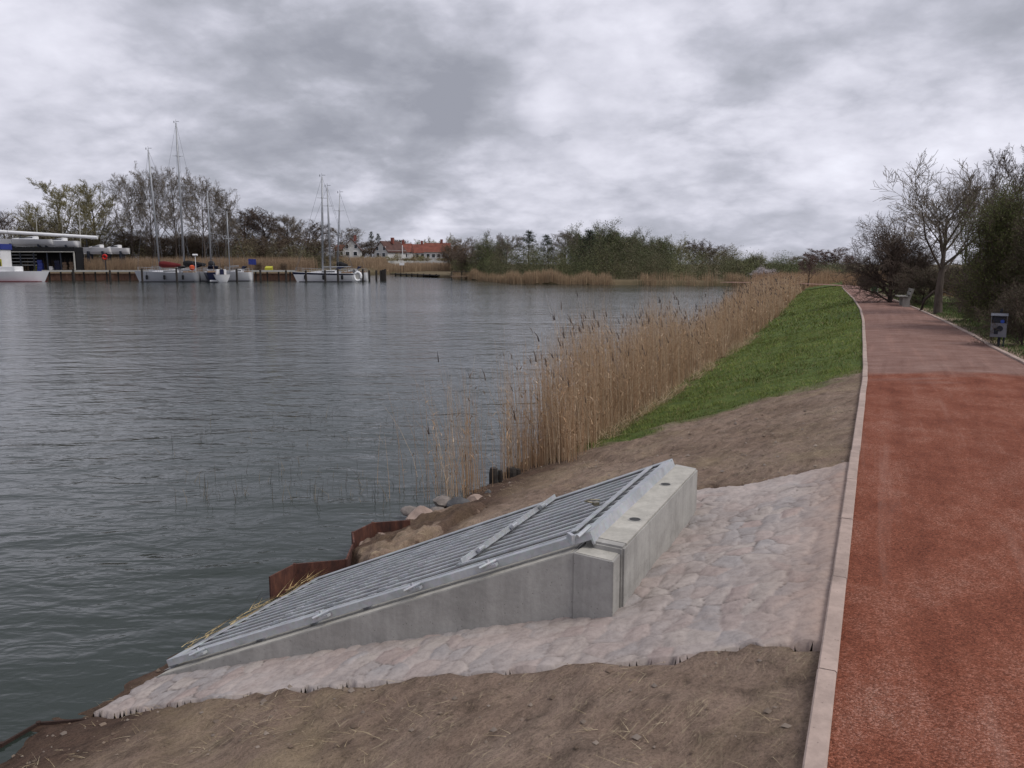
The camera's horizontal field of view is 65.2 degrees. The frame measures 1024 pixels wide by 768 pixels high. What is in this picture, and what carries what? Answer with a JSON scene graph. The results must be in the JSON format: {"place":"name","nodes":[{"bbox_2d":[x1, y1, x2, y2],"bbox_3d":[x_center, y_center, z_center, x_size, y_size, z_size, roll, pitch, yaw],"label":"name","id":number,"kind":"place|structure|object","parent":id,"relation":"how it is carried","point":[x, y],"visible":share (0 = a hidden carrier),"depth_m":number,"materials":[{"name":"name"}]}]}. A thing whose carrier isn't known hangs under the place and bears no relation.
{"place":"outdoors","nodes":[
{"label":"outdoors","id":0,"kind":"place"},
{"bbox_2d":[0,281,862,767],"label":"ground","id":1,"kind":"structure","parent":0,"point":[678,699],"depth_m":3.72,"materials":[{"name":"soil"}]},
{"bbox_2d":[0,718,88,747],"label":"sheet pile","id":2,"kind":"object","parent":1,"relation":"on","point":[20,734],"visible":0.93,"depth_m":4.71,"materials":[{"name":"metal"}]},
{"bbox_2d":[269,544,353,599],"bbox_3d":[-1.630,2.000,6.857,0.279,1.004,0.925,7,11,40],"label":"sheet pile","id":3,"kind":"object","parent":1,"relation":"on","point":[279,581],"visible":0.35,"depth_m":6.75,"materials":[{"name":"metal"}]},
{"bbox_2d":[351,520,409,548],"bbox_3d":[-1.323,1.870,7.689,0.272,1.014,0.780,6,10,33],"label":"sheet pile","id":4,"kind":"object","parent":1,"relation":"on","point":[370,530],"visible":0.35,"depth_m":7.79,"materials":[{"name":"metal"}]},
{"bbox_2d":[405,506,432,519],"bbox_3d":[-0.960,1.394,8.385,0.304,0.227,0.350,0,9,3],"label":"boulder","id":5,"kind":"object","parent":1,"relation":"on","point":[416,512],"visible":0.45,"depth_m":8.35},
{"bbox_2d":[351,501,487,565],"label":"dug soil","id":6,"kind":"structure","parent":1,"relation":"on","point":[421,527],"depth_m":7.40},
{"bbox_2d":[156,464,697,677],"bbox_3d":[-0.476,1.721,5.676,3.312,2.108,2.040,3,9,17],"label":"drain outlet","id":7,"kind":"object","parent":1,"relation":"on","point":[605,574],"visible":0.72,"depth_m":4.58,"materials":[{"name":"concrete"}]},
{"bbox_2d":[166,459,674,668],"bbox_3d":[-0.531,1.210,5.588,3.125,1.233,1.900,2,9,15],"label":"trash rack","id":8,"kind":"object","parent":7,"relation":"on","point":[371,575],"visible":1,"depth_m":5.31,"materials":[{"name":"metal"}]},
{"bbox_2d":[182,565,328,648],"bbox_3d":[-1.834,1.660,6.109,0.348,0.059,1.645,3,9,20],"label":"reed debris","id":9,"kind":"object","parent":8,"relation":"on","point":[253,611],"visible":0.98,"depth_m":5.97,"materials":[{"name":"plant"}]},
{"bbox_2d":[377,380,488,497],"bbox_3d":[-0.966,0.611,9.674,1.404,1.513,1.573,0,9,0],"label":"reed clump","id":10,"kind":"object","parent":1,"relation":"on","point":[425,458],"visible":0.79,"depth_m":9.44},
{"bbox_2d":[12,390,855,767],"bbox_3d":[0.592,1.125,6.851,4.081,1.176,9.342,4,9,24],"label":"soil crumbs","id":11,"kind":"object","parent":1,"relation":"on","point":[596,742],"visible":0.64,"depth_m":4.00,"materials":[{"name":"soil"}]},
{"bbox_2d":[433,495,449,507],"bbox_3d":[-0.779,1.321,8.934,0.209,0.139,0.189,-2,9,-11],"label":"boulder","id":12,"kind":"object","parent":1,"relation":"on","point":[441,501],"visible":0.77,"depth_m":8.87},
{"bbox_2d":[411,361,472,499],"bbox_3d":[-0.826,0.549,9.187,0.770,1.780,0.692,0,9,0],"label":"reed clump","id":13,"kind":"object","parent":1,"relation":"on","point":[452,446],"visible":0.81,"depth_m":9.18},
{"bbox_2d":[402,353,492,496],"bbox_3d":[-0.720,0.513,9.394,0.959,1.790,0.620,-5,10,-30],"label":"reed clump","id":14,"kind":"object","parent":1,"relation":"on","point":[469,461],"visible":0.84,"depth_m":9.43,"materials":[{"name":"plant"}]},
{"bbox_2d":[447,497,469,507],"bbox_3d":[-0.598,1.329,8.828,0.249,0.164,0.223,4,9,25],"label":"boulder","id":15,"kind":"object","parent":1,"relation":"on","point":[456,500],"visible":0.55,"depth_m":8.78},
{"bbox_2d":[93,462,848,718],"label":"stone paving","id":16,"kind":"structure","parent":1,"relation":"on","point":[734,568],"depth_m":4.34,"materials":[{"name":"stone"}]},
{"bbox_2d":[489,467,502,483],"bbox_3d":[-0.197,1.269,9.941,0.177,0.475,0.116,0,9,0],"label":"timber post","id":17,"kind":"object","parent":1,"relation":"on","point":[497,476],"visible":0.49,"depth_m":9.89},
{"bbox_2d":[507,466,520,477],"bbox_3d":[0.023,1.261,10.150,0.202,0.428,0.138,0,9,0],"label":"timber post","id":18,"kind":"object","parent":1,"relation":"on","point":[512,472],"visible":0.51,"depth_m":10.08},
{"bbox_2d":[487,332,761,465],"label":"fallen reeds","id":19,"kind":"object","parent":1,"relation":"on","point":[654,403],"visible":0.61,"depth_m":14.27,"materials":[{"name":"plant"}]},
{"bbox_2d":[447,271,809,478],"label":"reed belt","id":20,"kind":"object","parent":1,"relation":"on","point":[751,309],"visible":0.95,"depth_m":13.02,"materials":[{"name":"plant"}]},
{"bbox_2d":[558,286,1023,456],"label":"grass","id":21,"kind":"structure","parent":1,"relation":"on","point":[822,321],"depth_m":17.54,"materials":[{"name":"plant"}]},
{"bbox_2d":[797,251,823,285],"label":"birch tree","id":22,"kind":"object","parent":1,"relation":"on","point":[809,268],"visible":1,"depth_m":79.03,"materials":[{"name":"brown plant"}]},
{"bbox_2d":[802,287,867,767],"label":"kerb","id":23,"kind":"structure","parent":1,"relation":"on","point":[816,752],"depth_m":3.40,"materials":[{"name":"concrete"}]},
{"bbox_2d":[423,239,450,262],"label":"house","id":24,"kind":"structure","parent":0,"point":[430,250],"depth_m":269.08,"materials":[{"name":"white paint"}]},
{"bbox_2d":[0,274,887,763],"bbox_3d":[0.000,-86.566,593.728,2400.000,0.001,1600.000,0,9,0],"label":"water","id":25,"kind":"structure","parent":0,"point":[122,562],"depth_m":13.02,"materials":[{"name":"grey liquid"}]},
{"bbox_2d":[0,215,13,265],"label":"cabin boat","id":26,"kind":"object","parent":25,"relation":"on","point":[5,255],"visible":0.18,"depth_m":125.21,"materials":[{"name":"white plastic"}]},
{"bbox_2d":[0,262,48,281],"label":"motor sailer","id":27,"kind":"object","parent":25,"relation":"on","point":[13,274],"visible":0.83,"depth_m":120.17,"materials":[{"name":"white plastic"}]},
{"bbox_2d":[134,150,200,281],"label":"sailboat","id":28,"kind":"object","parent":25,"relation":"on","point":[190,275],"visible":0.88,"depth_m":119.18,"materials":[{"name":"grey paint"}]},
{"bbox_2d":[42,270,298,280],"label":"pier","id":29,"kind":"structure","parent":25,"relation":"in","point":[129,271],"depth_m":127.08,"materials":[{"name":"brown wood"}]},
{"bbox_2d":[46,273,295,279],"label":"quay wall","id":30,"kind":"structure","parent":25,"relation":"in","point":[114,276],"depth_m":132.00,"materials":[{"name":"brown wood"}]},
{"bbox_2d":[149,121,207,280],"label":"sailboat","id":31,"kind":"object","parent":25,"relation":"on","point":[198,264],"visible":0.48,"depth_m":124.02,"materials":[{"name":"white"}]},
{"bbox_2d":[202,191,221,281],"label":"sailboat","id":32,"kind":"object","parent":25,"relation":"on","point":[210,271],"visible":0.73,"depth_m":119.95,"materials":[{"name":"white paint"}]},
{"bbox_2d":[214,269,229,282],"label":"motor boat","id":33,"kind":"object","parent":25,"relation":"on","point":[221,276],"visible":0.9,"depth_m":115.34,"materials":[{"name":"white plastic"}]},
{"bbox_2d":[223,209,252,280],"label":"sailboat","id":34,"kind":"object","parent":25,"relation":"on","point":[244,274],"visible":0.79,"depth_m":124.17,"materials":[{"name":"white"}]},
{"bbox_2d":[153,408,450,509],"bbox_3d":[-3.291,0.808,12.148,3.919,0.389,7.959,-2,9,-11],"label":"reed stubble","id":35,"kind":"object","parent":25,"relation":"in","point":[300,472],"visible":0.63,"depth_m":9.74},
{"bbox_2d":[292,175,355,281],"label":"sailboat","id":36,"kind":"object","parent":25,"relation":"on","point":[318,276],"visible":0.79,"depth_m":119.12,"materials":[{"name":"white"}]},
{"bbox_2d":[334,191,368,280],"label":"sailboat","id":37,"kind":"object","parent":25,"relation":"on","point":[340,263],"visible":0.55,"depth_m":123.71,"materials":[{"name":"white"}]},
{"bbox_2d":[50,262,961,285],"bbox_3d":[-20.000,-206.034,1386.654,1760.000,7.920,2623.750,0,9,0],"label":"terrain","id":38,"kind":"structure","parent":0,"point":[620,281],"depth_m":117.56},
{"bbox_2d":[0,210,24,238],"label":"bare tree","id":39,"kind":"object","parent":38,"relation":"on","point":[11,221],"visible":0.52,"depth_m":169.20,"materials":[{"name":"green plant"}]},
{"bbox_2d":[0,236,54,246],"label":"stored boat","id":40,"kind":"object","parent":38,"relation":"on","point":[29,241],"visible":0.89,"depth_m":141.61,"materials":[{"name":"white plastic"}]},
{"bbox_2d":[0,203,82,246],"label":"bushy tree","id":41,"kind":"object","parent":38,"relation":"on","point":[28,227],"visible":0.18,"depth_m":153.41,"materials":[{"name":"green plant"}]},
{"bbox_2d":[11,247,84,270],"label":"shed","id":42,"kind":"object","parent":38,"relation":"on","point":[29,255],"visible":0.62,"depth_m":139.97,"materials":[{"name":"black metal"}]},
{"bbox_2d":[0,230,97,246],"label":"stored mast","id":43,"kind":"object","parent":38,"relation":"on","point":[20,233],"visible":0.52,"depth_m":145.34,"materials":[{"name":"grey metal"}]},
{"bbox_2d":[8,177,105,246],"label":"willow tree","id":44,"kind":"object","parent":38,"relation":"on","point":[59,203],"visible":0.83,"depth_m":151.80,"materials":[{"name":"green plant"}]},
{"bbox_2d":[42,238,79,246],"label":"stored boat","id":45,"kind":"object","parent":38,"relation":"on","point":[61,242],"visible":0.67,"depth_m":142.12,"materials":[{"name":"white plastic"}]},
{"bbox_2d":[15,222,139,257],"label":"bushy tree","id":46,"kind":"object","parent":38,"relation":"on","point":[97,241],"visible":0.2,"depth_m":152.73,"materials":[{"name":"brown plant"}]},
{"bbox_2d":[55,179,130,254],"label":"willow tree","id":47,"kind":"object","parent":38,"relation":"on","point":[89,208],"visible":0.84,"depth_m":154.28,"materials":[{"name":"green plant"}]},
{"bbox_2d":[83,245,111,266],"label":"stored boat","id":48,"kind":"object","parent":38,"relation":"on","point":[96,249],"visible":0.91,"depth_m":144.60,"materials":[{"name":"white plastic"}]},
{"bbox_2d":[105,245,129,266],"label":"stored boat","id":49,"kind":"object","parent":38,"relation":"on","point":[119,250],"visible":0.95,"depth_m":145.10,"materials":[{"name":"white plastic"}]},
{"bbox_2d":[96,173,160,257],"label":"poplar tree","id":50,"kind":"object","parent":38,"relation":"on","point":[127,220],"visible":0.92,"depth_m":153.91,"materials":[{"name":"brown plant"}]},
{"bbox_2d":[83,221,173,260],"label":"bushy tree","id":51,"kind":"object","parent":38,"relation":"on","point":[119,236],"visible":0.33,"depth_m":160.26,"materials":[{"name":"brown plant"}]},
{"bbox_2d":[114,161,173,256],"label":"poplar tree","id":52,"kind":"object","parent":38,"relation":"on","point":[140,182],"visible":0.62,"depth_m":155.81,"materials":[{"name":"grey plant"}]},
{"bbox_2d":[109,222,207,260],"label":"bushy tree","id":53,"kind":"object","parent":38,"relation":"on","point":[163,254],"visible":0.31,"depth_m":162.65,"materials":[{"name":"brown plant"}]},
{"bbox_2d":[132,166,205,259],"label":"poplar tree","id":54,"kind":"object","parent":38,"relation":"on","point":[170,189],"visible":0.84,"depth_m":152.88,"materials":[{"name":"brown plant"}]},
{"bbox_2d":[16,253,324,270],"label":"reed bed","id":55,"kind":"object","parent":38,"relation":"on","point":[98,263],"visible":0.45,"depth_m":142.62,"materials":[{"name":"plant"}]},
{"bbox_2d":[147,227,242,260],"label":"bushy tree","id":56,"kind":"object","parent":38,"relation":"on","point":[196,241],"visible":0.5,"depth_m":161.74,"materials":[{"name":"brown plant"}]},
{"bbox_2d":[162,167,230,257],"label":"poplar tree","id":57,"kind":"object","parent":38,"relation":"on","point":[193,209],"visible":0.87,"depth_m":156.08,"materials":[{"name":"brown plant"}]},
{"bbox_2d":[203,187,245,257],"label":"poplar tree","id":58,"kind":"object","parent":38,"relation":"on","point":[233,223],"visible":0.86,"depth_m":159.02,"materials":[{"name":"grey plant"}]},
{"bbox_2d":[205,207,274,244],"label":"bare tree","id":59,"kind":"object","parent":38,"relation":"on","point":[249,227],"visible":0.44,"depth_m":176.50,"materials":[{"name":"brown plant"}]},
{"bbox_2d":[208,224,276,258],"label":"bushy tree","id":60,"kind":"object","parent":38,"relation":"on","point":[239,248],"visible":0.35,"depth_m":168.15,"materials":[{"name":"brown plant"}]},
{"bbox_2d":[229,206,299,260],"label":"bare tree","id":61,"kind":"object","parent":38,"relation":"on","point":[257,221],"visible":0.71,"depth_m":177.01,"materials":[{"name":"brown plant"}]},
{"bbox_2d":[233,226,314,258],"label":"bushy tree","id":62,"kind":"object","parent":38,"relation":"on","point":[278,244],"visible":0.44,"depth_m":169.59,"materials":[{"name":"brown plant"}]},
{"bbox_2d":[255,214,310,248],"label":"bare tree","id":63,"kind":"object","parent":38,"relation":"on","point":[285,220],"visible":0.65,"depth_m":179.47,"materials":[{"name":"brown plant"}]},
{"bbox_2d":[288,219,340,249],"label":"bare tree","id":64,"kind":"object","parent":38,"relation":"on","point":[316,231],"visible":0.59,"depth_m":187.69,"materials":[{"name":"brown plant"}]},
{"bbox_2d":[283,228,352,267],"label":"bushy tree","id":65,"kind":"object","parent":38,"relation":"on","point":[325,247],"visible":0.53,"depth_m":174.36,"materials":[{"name":"brown plant"}]},
{"bbox_2d":[319,227,364,245],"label":"bare tree","id":66,"kind":"object","parent":38,"relation":"on","point":[349,235],"visible":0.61,"depth_m":294.11,"materials":[{"name":"brown plant"}]},
{"bbox_2d":[343,235,362,257],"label":"house","id":67,"kind":"structure","parent":38,"relation":"on","point":[353,251],"depth_m":242.67,"materials":[{"name":"white paint"}]},
{"bbox_2d":[346,235,378,256],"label":"bushy tree","id":68,"kind":"object","parent":38,"relation":"on","point":[365,251],"visible":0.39,"depth_m":295.92,"materials":[{"name":"brown plant"}]},
{"bbox_2d":[262,255,466,273],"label":"reed bed","id":69,"kind":"object","parent":38,"relation":"on","point":[375,263],"visible":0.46,"depth_m":196.44,"materials":[{"name":"plant"}]},
{"bbox_2d":[373,238,407,263],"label":"house","id":70,"kind":"structure","parent":38,"relation":"on","point":[387,248],"depth_m":243.75,"materials":[{"name":"white paint"}]},
{"bbox_2d":[402,240,413,263],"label":"house","id":71,"kind":"structure","parent":38,"relation":"on","point":[409,249],"depth_m":273.84,"materials":[{"name":"white paint"}]},
{"bbox_2d":[412,241,423,263],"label":"house","id":72,"kind":"structure","parent":38,"relation":"on","point":[418,249],"depth_m":286.95,"materials":[{"name":"white paint"}]},
{"bbox_2d":[435,242,474,268],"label":"bushy tree","id":73,"kind":"object","parent":38,"relation":"on","point":[443,255],"visible":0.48,"depth_m":186.99,"materials":[{"name":"green plant"}]},
{"bbox_2d":[446,239,484,277],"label":"bushy tree","id":74,"kind":"object","parent":38,"relation":"on","point":[462,258],"visible":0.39,"depth_m":147.51,"materials":[{"name":"green plant"}]},
{"bbox_2d":[4,227,963,279],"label":"thicket","id":75,"kind":"object","parent":38,"relation":"on","point":[561,266],"visible":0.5,"depth_m":113.19,"materials":[{"name":"green plant"}]},
{"bbox_2d":[467,230,517,272],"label":"bushy tree","id":76,"kind":"object","parent":38,"relation":"on","point":[483,245],"visible":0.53,"depth_m":137.36,"materials":[{"name":"green plant"}]},
{"bbox_2d":[492,232,525,267],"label":"bare tree","id":77,"kind":"object","parent":38,"relation":"on","point":[500,239],"visible":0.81,"depth_m":133.95,"materials":[{"name":"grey plant"}]},
{"bbox_2d":[509,229,540,272],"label":"conifer tree","id":78,"kind":"object","parent":38,"relation":"on","point":[528,235],"visible":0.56,"depth_m":123.66,"materials":[{"name":"green plant"}]},
{"bbox_2d":[537,234,561,273],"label":"conifer tree","id":79,"kind":"object","parent":38,"relation":"on","point":[548,242],"visible":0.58,"depth_m":123.99,"materials":[{"name":"green plant"}]},
{"bbox_2d":[542,230,581,272],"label":"bare tree","id":80,"kind":"object","parent":38,"relation":"on","point":[563,235],"visible":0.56,"depth_m":124.84,"materials":[{"name":"green plant"}]},
{"bbox_2d":[555,223,607,274],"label":"bushy tree","id":81,"kind":"object","parent":38,"relation":"on","point":[577,235],"visible":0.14,"depth_m":127.22,"materials":[{"name":"green plant"}]},
{"bbox_2d":[565,230,608,272],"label":"conifer tree","id":82,"kind":"object","parent":38,"relation":"on","point":[589,237],"visible":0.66,"depth_m":115.66,"materials":[{"name":"green plant"}]},
{"bbox_2d":[580,217,651,274],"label":"bushy tree","id":83,"kind":"object","parent":38,"relation":"on","point":[608,233],"visible":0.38,"depth_m":123.19,"materials":[{"name":"green plant"}]},
{"bbox_2d":[607,226,678,274],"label":"bushy tree","id":84,"kind":"object","parent":38,"relation":"on","point":[649,242],"visible":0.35,"depth_m":121.08,"materials":[{"name":"green plant"}]},
{"bbox_2d":[452,267,857,285],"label":"reed bed","id":85,"kind":"object","parent":38,"relation":"on","point":[552,276],"visible":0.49,"depth_m":105.42,"materials":[{"name":"plant"}]},
{"bbox_2d":[633,234,682,270],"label":"bushy tree","id":86,"kind":"object","parent":38,"relation":"on","point":[667,241],"visible":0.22,"depth_m":120.97,"materials":[{"name":"green plant"}]},
{"bbox_2d":[684,237,717,269],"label":"bare tree","id":87,"kind":"object","parent":38,"relation":"on","point":[697,246],"visible":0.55,"depth_m":120.01,"materials":[{"name":"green plant"}]},
{"bbox_2d":[719,252,770,275],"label":"bushy tree","id":88,"kind":"object","parent":38,"relation":"on","point":[753,259],"visible":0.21,"depth_m":117.48,"materials":[{"name":"green plant"}]},
{"bbox_2d":[804,248,832,266],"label":"birch tree","id":89,"kind":"object","parent":38,"relation":"on","point":[822,254],"visible":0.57,"depth_m":128.05,"materials":[{"name":"brown plant"}]},
{"bbox_2d":[818,247,857,266],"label":"birch tree","id":90,"kind":"object","parent":38,"relation":"on","point":[832,255],"visible":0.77,"depth_m":127.66,"materials":[{"name":"brown plant"}]},
{"bbox_2d":[0,0,1023,264],"label":"sky","id":91,"kind":"structure","parent":0,"point":[769,127],"materials":[{"name":"grey"}]},
{"bbox_2d":[727,282,1023,767],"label":"path","id":92,"kind":"structure","parent":0,"point":[930,672],"depth_m":4.17,"materials":[{"name":"asphalt"}]},
{"bbox_2d":[895,288,913,306],"bbox_3d":[15.862,-3.486,32.356,0.570,0.778,1.350,3,9,20],"label":"bench","id":93,"kind":"object","parent":92,"relation":"on","point":[904,300],"visible":0.92,"depth_m":31.82,"materials":[{"name":"concrete"}]},
{"bbox_2d":[894,299,1023,363],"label":"kerb","id":94,"kind":"structure","parent":92,"relation":"on","point":[1010,355],"depth_m":17.13,"materials":[{"name":"concrete"}]},
{"bbox_2d":[857,280,1023,359],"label":"ground","id":95,"kind":"structure","parent":0,"point":[995,343],"depth_m":20.07,"materials":[{"name":"soil"}]},
{"bbox_2d":[752,269,953,287],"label":"reed bed","id":96,"kind":"object","parent":95,"relation":"on","point":[813,279],"visible":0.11,"depth_m":86.51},
{"bbox_2d":[829,213,957,302],"bbox_3d":[16.890,-5.556,35.695,5.283,4.635,3.892,-3,9,-16],"label":"hawthorn tree","id":97,"kind":"object","parent":95,"relation":"on","point":[891,258],"visible":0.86,"depth_m":35.30,"materials":[{"name":"brown plant"}]},
{"bbox_2d":[886,262,958,305],"bbox_3d":[17.017,-3.879,32.930,2.862,2.551,3.404,-6,10,-33],"label":"bramble bush","id":98,"kind":"object","parent":95,"relation":"on","point":[922,280],"visible":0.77,"depth_m":32.69,"materials":[{"name":"brown plant"}]},
{"bbox_2d":[860,149,1023,313],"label":"bare tree","id":99,"kind":"object","parent":95,"relation":"on","point":[938,297],"visible":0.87,"depth_m":26.34,"materials":[{"name":"brown plant"}]},
{"bbox_2d":[924,260,971,303],"bbox_3d":[20.664,-4.553,35.907,4.342,2.559,3.757,0,9,0],"label":"bramble bush","id":100,"kind":"object","parent":95,"relation":"on","point":[958,267],"visible":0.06,"depth_m":35.79,"materials":[{"name":"green plant"}]},
{"bbox_2d":[937,270,1000,322],"bbox_3d":[13.113,-2.534,22.376,2.027,1.944,2.159,3,9,22],"label":"bramble bush","id":101,"kind":"object","parent":95,"relation":"on","point":[955,302],"visible":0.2,"depth_m":22.45,"materials":[{"name":"green plant"}]},
{"bbox_2d":[922,168,1016,312],"bbox_3d":[15.663,-4.877,27.360,3.081,5.122,2.987,0,9,0],"label":"bare tree","id":102,"kind":"object","parent":95,"relation":"on","point":[987,199],"visible":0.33,"depth_m":27.34,"materials":[{"name":"brown plant"}]},
{"bbox_2d":[937,172,1023,326],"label":"hawthorn tree","id":103,"kind":"object","parent":95,"relation":"on","point":[983,263],"visible":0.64,"depth_m":19.53,"materials":[{"name":"green plant"}]},
{"bbox_2d":[961,143,1023,254],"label":"bare tree","id":104,"kind":"object","parent":95,"relation":"on","point":[1001,160],"visible":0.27,"depth_m":33.08,"materials":[{"name":"plant"}]},
{"bbox_2d":[968,275,1023,345],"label":"bramble bush","id":105,"kind":"object","parent":95,"relation":"on","point":[1016,306],"visible":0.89,"depth_m":15.66,"materials":[{"name":"green plant"}]},
{"bbox_2d":[990,308,1008,346],"bbox_3d":[9.500,-1.074,15.618,0.290,0.790,0.260,5,10,32],"label":"litter bin","id":106,"kind":"object","parent":95,"relation":"on","point":[1002,328],"visible":0.99,"depth_m":15.53,"materials":[{"name":"grey metal"}]},
{"bbox_2d":[982,208,1023,335],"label":"hawthorn tree","id":107,"kind":"object","parent":95,"relation":"on","point":[1017,264],"visible":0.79,"depth_m":18.11,"materials":[{"name":"green plant"}]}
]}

